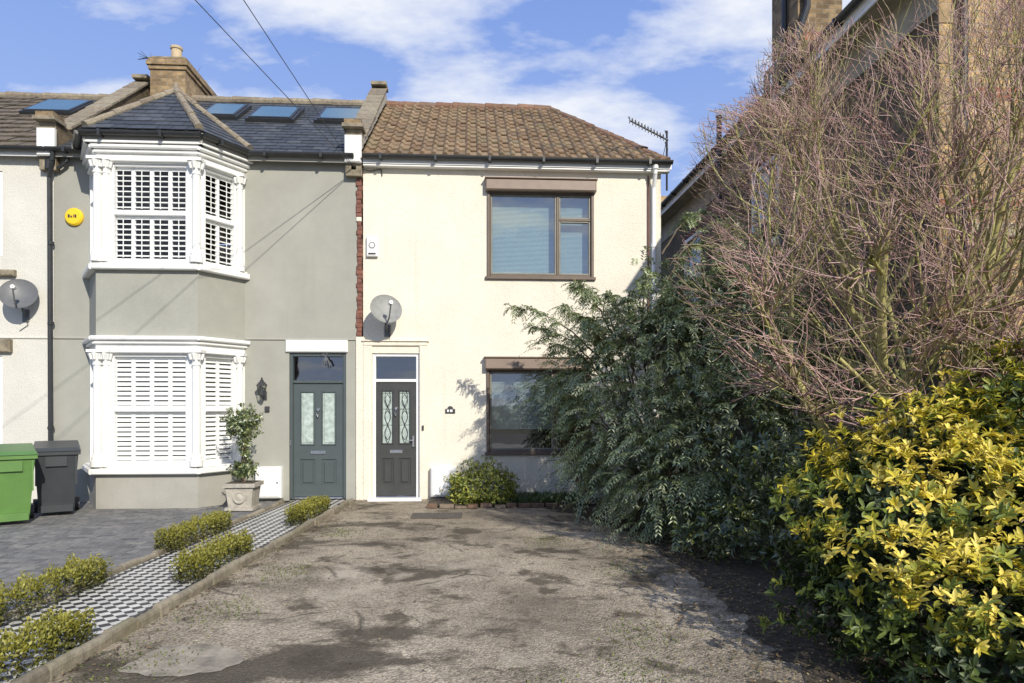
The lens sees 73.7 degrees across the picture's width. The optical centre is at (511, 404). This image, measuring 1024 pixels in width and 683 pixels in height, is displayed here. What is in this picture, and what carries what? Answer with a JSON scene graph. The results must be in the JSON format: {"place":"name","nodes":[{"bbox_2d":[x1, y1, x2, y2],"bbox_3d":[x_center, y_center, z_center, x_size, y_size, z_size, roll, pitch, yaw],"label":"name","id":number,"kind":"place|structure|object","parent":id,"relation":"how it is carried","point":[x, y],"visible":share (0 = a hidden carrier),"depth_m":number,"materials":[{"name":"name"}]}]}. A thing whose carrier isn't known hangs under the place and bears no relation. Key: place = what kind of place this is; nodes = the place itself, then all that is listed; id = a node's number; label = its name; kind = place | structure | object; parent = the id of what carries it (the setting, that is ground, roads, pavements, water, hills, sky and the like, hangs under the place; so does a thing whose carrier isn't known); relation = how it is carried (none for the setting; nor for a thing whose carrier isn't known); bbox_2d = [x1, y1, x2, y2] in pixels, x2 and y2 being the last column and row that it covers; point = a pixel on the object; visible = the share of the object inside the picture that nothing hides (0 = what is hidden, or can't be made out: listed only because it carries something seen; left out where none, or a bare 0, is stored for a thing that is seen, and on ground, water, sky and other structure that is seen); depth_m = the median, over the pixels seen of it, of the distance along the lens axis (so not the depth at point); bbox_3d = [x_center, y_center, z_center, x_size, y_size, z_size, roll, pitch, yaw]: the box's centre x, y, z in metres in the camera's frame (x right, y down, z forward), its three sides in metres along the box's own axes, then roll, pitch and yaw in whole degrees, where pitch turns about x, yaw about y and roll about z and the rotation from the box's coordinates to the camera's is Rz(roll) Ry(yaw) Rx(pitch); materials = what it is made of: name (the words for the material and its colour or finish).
{"place":"outdoors","nodes":[
{"label":"outdoors","id":0,"kind":"place"},
{"bbox_2d":[0,501,287,611],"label":"block paving","id":1,"kind":"structure","parent":0,"point":[38,544],"depth_m":8.31,"materials":[{"name":"grey stone"}]},
{"bbox_2d":[0,443,37,521],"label":"wheelie bin","id":2,"kind":"object","parent":1,"relation":"on","point":[17,461],"visible":1,"depth_m":9.08,"materials":[{"name":"green plastic"}]},
{"bbox_2d":[33,440,80,512],"bbox_3d":[-6.729,1.070,10.085,0.600,1.060,0.788,0,0,-33],"label":"wheelie bin","id":3,"kind":"object","parent":1,"relation":"on","point":[56,463],"visible":0.89,"depth_m":9.84,"materials":[{"name":"grey plastic"}]},
{"bbox_2d":[82,143,249,508],"bbox_3d":[-5.692,-1.255,11.324,2.692,5.810,1.910,0,0,-3],"label":"bay window","id":4,"kind":"structure","parent":1,"relation":"on","point":[164,339],"depth_m":10.61,"materials":[{"name":"white paint"}]},
{"bbox_2d":[60,82,364,243],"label":"roof","id":5,"kind":"structure","parent":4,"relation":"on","point":[266,124],"depth_m":12.15,"materials":[{"name":"tile"}]},
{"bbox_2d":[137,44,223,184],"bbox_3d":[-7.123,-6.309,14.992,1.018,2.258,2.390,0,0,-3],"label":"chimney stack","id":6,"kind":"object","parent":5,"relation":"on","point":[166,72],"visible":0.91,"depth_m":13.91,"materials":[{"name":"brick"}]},
{"bbox_2d":[53,157,357,501],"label":"front wall","id":7,"kind":"structure","parent":1,"relation":"on","point":[301,261],"depth_m":11.38,"materials":[{"name":"grey paint"}]},
{"bbox_2d":[64,208,83,225],"bbox_3d":[-7.162,-3.073,11.154,0.290,0.290,0.072,0,0,-3],"label":"yellow alarm box","id":8,"kind":"object","parent":7,"relation":"attached to","point":[74,216],"visible":1,"depth_m":11.13,"materials":[{"name":"plastic"}]},
{"bbox_2d":[43,128,353,440],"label":"gutters and pipes","id":9,"kind":"object","parent":7,"relation":"attached to","point":[82,139],"visible":0.96,"depth_m":11.03,"materials":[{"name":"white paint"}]},
{"bbox_2d":[256,377,269,411],"bbox_3d":[-4.112,-0.171,11.252,0.190,0.572,0.241,0,0,-3],"label":"wall lantern","id":10,"kind":"object","parent":7,"relation":"attached to","point":[263,396],"depth_m":11.22,"materials":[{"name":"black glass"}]},
{"bbox_2d":[255,466,282,498],"bbox_3d":[-4.024,1.284,11.300,0.427,0.522,0.155,0,0,-3],"label":"utility meter box","id":11,"kind":"object","parent":7,"relation":"attached to","point":[272,478],"visible":0.81,"depth_m":11.23,"materials":[{"name":"white plastic"}]},
{"bbox_2d":[195,0,382,175],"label":"overhead wires","id":12,"kind":"object","parent":7,"relation":"attached to","point":[282,92],"visible":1,"depth_m":8.99,"materials":[{"name":"black rubber"}]},
{"bbox_2d":[290,353,345,498],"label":"front door","id":13,"kind":"structure","parent":7,"relation":"attached to","point":[317,428],"depth_m":11.48,"materials":[{"name":"green wood"}]},
{"bbox_2d":[321,353,330,366],"bbox_3d":[-3.099,-0.743,11.375,0.172,0.243,0.032,0,0,-3],"label":"door ornament","id":14,"kind":"object","parent":13,"relation":"attached to","point":[324,359],"depth_m":11.37,"materials":[{"name":"grey metal"}]},
{"bbox_2d":[220,402,263,510],"bbox_3d":[-4.109,0.774,10.445,0.645,1.628,0.658,0,0,-3],"label":"potted topiary tree","id":15,"kind":"object","parent":1,"relation":"on","point":[242,494],"visible":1,"depth_m":10.30,"materials":[{"name":"green plant"}]},
{"bbox_2d":[0,499,347,682],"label":"tiled garden path","id":16,"kind":"structure","parent":0,"point":[137,590],"depth_m":5.87,"materials":[{"name":"tile"}]},
{"bbox_2d":[0,605,97,682],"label":"box hedge","id":17,"kind":"object","parent":16,"relation":"on","point":[66,626],"visible":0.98,"depth_m":4.20,"materials":[{"name":"green plant"}]},
{"bbox_2d":[0,553,115,625],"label":"box hedge","id":18,"kind":"object","parent":16,"relation":"on","point":[85,570],"visible":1,"depth_m":5.47,"materials":[{"name":"green plant"}]},
{"bbox_2d":[153,508,232,550],"bbox_3d":[-3.686,1.441,7.993,0.346,0.316,1.522,0,0,1],"label":"box hedge","id":19,"kind":"object","parent":16,"relation":"on","point":[221,520],"visible":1,"depth_m":7.72,"materials":[{"name":"green plant"}]},
{"bbox_2d":[167,528,256,583],"bbox_3d":[-2.878,1.438,6.667,0.369,0.312,1.351,0,0,2],"label":"box hedge","id":20,"kind":"object","parent":16,"relation":"on","point":[233,543],"visible":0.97,"depth_m":6.38,"materials":[{"name":"green plant"}]},
{"bbox_2d":[284,494,330,526],"bbox_3d":[-2.821,1.443,9.523,0.368,0.313,1.347,0,0,1],"label":"box hedge","id":21,"kind":"object","parent":16,"relation":"on","point":[303,509],"visible":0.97,"depth_m":9.19,"materials":[{"name":"green plant"}]},
{"bbox_2d":[0,0,850,244],"label":"sky","id":22,"kind":"structure","parent":0,"point":[659,64],"materials":[{"name":"blue"}]},
{"bbox_2d":[48,500,805,682],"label":"driveway","id":23,"kind":"structure","parent":0,"point":[441,636],"depth_m":5.24,"materials":[{"name":"grey concrete"}]},
{"bbox_2d":[2,498,353,682],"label":"path edging kerb","id":24,"kind":"structure","parent":23,"relation":"on","point":[47,672],"depth_m":5.44,"materials":[{"name":"concrete"}]},
{"bbox_2d":[118,644,242,676],"bbox_3d":[-2.035,1.596,4.285,0.717,0.001,0.557,0,0,-3],"label":"concrete repair patch","id":25,"kind":"object","parent":23,"relation":"on","point":[210,658],"visible":1,"depth_m":4.25,"materials":[{"name":"grey concrete"}]},
{"bbox_2d":[356,158,365,499],"bbox_3d":[-2.577,-1.280,11.406,0.318,5.760,0.140,0,0,-3],"label":"party line pilaster","id":26,"kind":"object","parent":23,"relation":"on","point":[359,401],"visible":0.94,"depth_m":11.44,"materials":[{"name":"beige paint"}]},
{"bbox_2d":[68,525,726,682],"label":"moss and weeds","id":27,"kind":"object","parent":23,"relation":"on","point":[625,673],"visible":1,"depth_m":4.70,"materials":[{"name":"green plant"}]},
{"bbox_2d":[410,512,461,517],"bbox_3d":[-1.078,1.587,9.803,0.720,0.014,0.400,0,0,-3],"label":"doormat","id":28,"kind":"object","parent":23,"relation":"on","point":[437,515],"visible":1,"depth_m":9.75,"materials":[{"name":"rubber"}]},
{"bbox_2d":[51,502,934,682],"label":"fallen leaves","id":29,"kind":"object","parent":23,"relation":"on","point":[750,634],"visible":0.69,"depth_m":5.35,"materials":[{"name":"brown plant"}]},
{"bbox_2d":[427,497,572,507],"bbox_3d":[-0.200,1.559,11.055,2.273,0.066,1.066,0,0,-3],"label":"flower border","id":30,"kind":"object","parent":23,"relation":"on","point":[440,502],"visible":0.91,"depth_m":10.61,"materials":[{"name":"brown plant"}]},
{"bbox_2d":[438,454,520,505],"bbox_3d":[-0.512,1.206,10.868,1.325,0.828,0.906,0,0,-3],"label":"golden euonymus bush","id":31,"kind":"object","parent":30,"relation":"on","point":[472,495],"visible":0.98,"depth_m":10.71,"materials":[{"name":"green plant"}]},
{"bbox_2d":[504,489,583,502],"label":"border grasses","id":32,"kind":"object","parent":30,"relation":"on","point":[537,496],"visible":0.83,"depth_m":10.83,"materials":[{"name":"green plant"}]},
{"bbox_2d":[361,163,660,499],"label":"front wall","id":33,"kind":"structure","parent":23,"relation":"on","point":[453,325],"depth_m":11.57,"materials":[{"name":"beige paint"}]},
{"bbox_2d":[342,81,387,203],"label":"party parapet","id":34,"kind":"structure","parent":33,"relation":"on","point":[358,128],"depth_m":11.46,"materials":[{"name":"white paint"}]},
{"bbox_2d":[366,237,377,256],"bbox_3d":[-2.343,-2.647,11.441,0.185,0.330,0.076,0,0,-3],"label":"burglar alarm box","id":35,"kind":"object","parent":33,"relation":"attached to","point":[371,246],"visible":1,"depth_m":11.41,"materials":[{"name":"white plastic"}]},
{"bbox_2d":[370,295,401,339],"bbox_3d":[-2.040,-1.401,11.159,0.451,0.825,0.655,0,0,13],"label":"satellite dish","id":36,"kind":"object","parent":33,"relation":"on","point":[386,309],"visible":1,"depth_m":11.19,"materials":[{"name":"white plastic"}]},
{"bbox_2d":[367,353,421,501],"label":"front door","id":37,"kind":"structure","parent":33,"relation":"attached to","point":[395,426],"depth_m":11.56,"materials":[{"name":"black plastic"}]},
{"bbox_2d":[431,467,455,496],"bbox_3d":[-1.150,1.297,11.473,0.429,0.497,0.155,0,0,-3],"label":"utility meter box","id":38,"kind":"object","parent":33,"relation":"attached to","point":[438,483],"visible":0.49,"depth_m":11.40,"materials":[{"name":"white plastic"}]},
{"bbox_2d":[445,406,454,412],"bbox_3d":[-1.044,0.082,11.546,0.165,0.125,0.022,0,0,-3],"label":"house number plaque","id":39,"kind":"object","parent":33,"relation":"attached to","point":[449,409],"visible":1,"depth_m":11.54,"materials":[{"name":"black plastic"}]},
{"bbox_2d":[362,100,670,159],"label":"roof","id":40,"kind":"structure","parent":33,"relation":"on","point":[461,128],"depth_m":12.70,"materials":[{"name":"brown tile"}]},
{"bbox_2d":[628,116,667,190],"bbox_3d":[2.441,-4.357,11.788,1.098,1.124,0.409,0,0,-34],"label":"tv aerial","id":41,"kind":"object","parent":40,"relation":"attached to","point":[657,134],"visible":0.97,"depth_m":11.95,"materials":[{"name":"metal"}]},
{"bbox_2d":[362,152,673,483],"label":"gutters and pipes","id":42,"kind":"object","parent":33,"relation":"attached to","point":[491,163],"visible":0.73,"depth_m":11.47,"materials":[{"name":"white paint"}]},
{"bbox_2d":[484,176,597,454],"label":"window glazing","id":43,"kind":"structure","parent":33,"relation":"attached to","point":[540,228],"depth_m":11.82,"materials":[{"name":"brown glass"}]},
{"bbox_2d":[544,497,1023,682],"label":"planting bed","id":44,"kind":"object","parent":23,"relation":"on","point":[766,575],"visible":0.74,"depth_m":5.53,"materials":[{"name":"brown soil"}]},
{"bbox_2d":[562,427,615,503],"bbox_3d":[1.232,0.937,10.903,0.956,1.273,0.498,0,0,-3],"label":"shrub","id":45,"kind":"object","parent":44,"relation":"on","point":[592,501],"visible":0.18,"depth_m":10.85,"materials":[{"name":"plant"}]},
{"bbox_2d":[503,207,860,557],"bbox_3d":[2.288,-0.352,8.667,4.682,5.261,4.772,0,0,-3],"label":"drooping evergreen shrub","id":46,"kind":"object","parent":44,"relation":"on","point":[667,492],"visible":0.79,"depth_m":8.67,"materials":[{"name":"green plant"}]},
{"bbox_2d":[667,0,1023,577],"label":"bare deciduous tree","id":47,"kind":"object","parent":44,"relation":"on","point":[972,311],"visible":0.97,"depth_m":5.54,"materials":[{"name":"brown plant"}]},
{"bbox_2d":[667,288,1023,586],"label":"laurel shrub","id":48,"kind":"object","parent":44,"relation":"on","point":[784,534],"visible":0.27,"depth_m":6.68,"materials":[{"name":"green plant"}]},
{"bbox_2d":[756,314,1023,682],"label":"shrub","id":49,"kind":"object","parent":44,"relation":"on","point":[993,555],"visible":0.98,"depth_m":4.14,"materials":[{"name":"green plant"}]},
{"bbox_2d":[74,469,1022,547],"bbox_3d":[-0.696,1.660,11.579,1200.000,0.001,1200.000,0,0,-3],"label":"ground","id":50,"kind":"structure","parent":0,"point":[664,471],"depth_m":13.39,"materials":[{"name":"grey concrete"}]},
{"bbox_2d":[0,156,53,502],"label":"front wall","id":51,"kind":"structure","parent":50,"relation":"on","point":[24,351],"depth_m":11.14,"materials":[{"name":"white paint"}]},
{"bbox_2d":[0,279,37,330],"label":"satellite dish","id":52,"kind":"object","parent":51,"relation":"attached to","point":[19,293],"visible":1,"depth_m":10.97,"materials":[{"name":"grey metal"}]},
{"bbox_2d":[0,91,108,145],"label":"roof","id":53,"kind":"structure","parent":51,"relation":"on","point":[19,125],"depth_m":12.94,"materials":[{"name":"brown tile"}]},
{"bbox_2d":[0,145,46,156],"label":"gutter","id":54,"kind":"object","parent":53,"relation":"attached to","point":[13,150],"visible":0.87,"depth_m":10.93,"materials":[{"name":"white paint"}]},
{"bbox_2d":[32,74,149,171],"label":"party parapet","id":55,"kind":"structure","parent":51,"relation":"on","point":[54,129],"depth_m":11.67,"materials":[{"name":"stone"}]},
{"bbox_2d":[219,245,362,457],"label":"wall","id":56,"kind":"structure","parent":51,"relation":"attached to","point":[223,254],"depth_m":17.68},
{"bbox_2d":[661,0,1023,546],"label":"walls","id":57,"kind":"structure","parent":50,"relation":"on","point":[673,247],"depth_m":8.64,"materials":[{"name":"brick"}]},
{"bbox_2d":[661,0,938,226],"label":"roof and eaves","id":58,"kind":"structure","parent":57,"relation":"on","point":[676,199],"depth_m":9.81,"materials":[{"name":"brown plastic"}]},
{"bbox_2d":[716,0,841,220],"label":"chimney stack","id":59,"kind":"object","parent":58,"relation":"on","point":[786,12],"visible":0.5,"depth_m":11.13,"materials":[{"name":"brick"}]}
]}

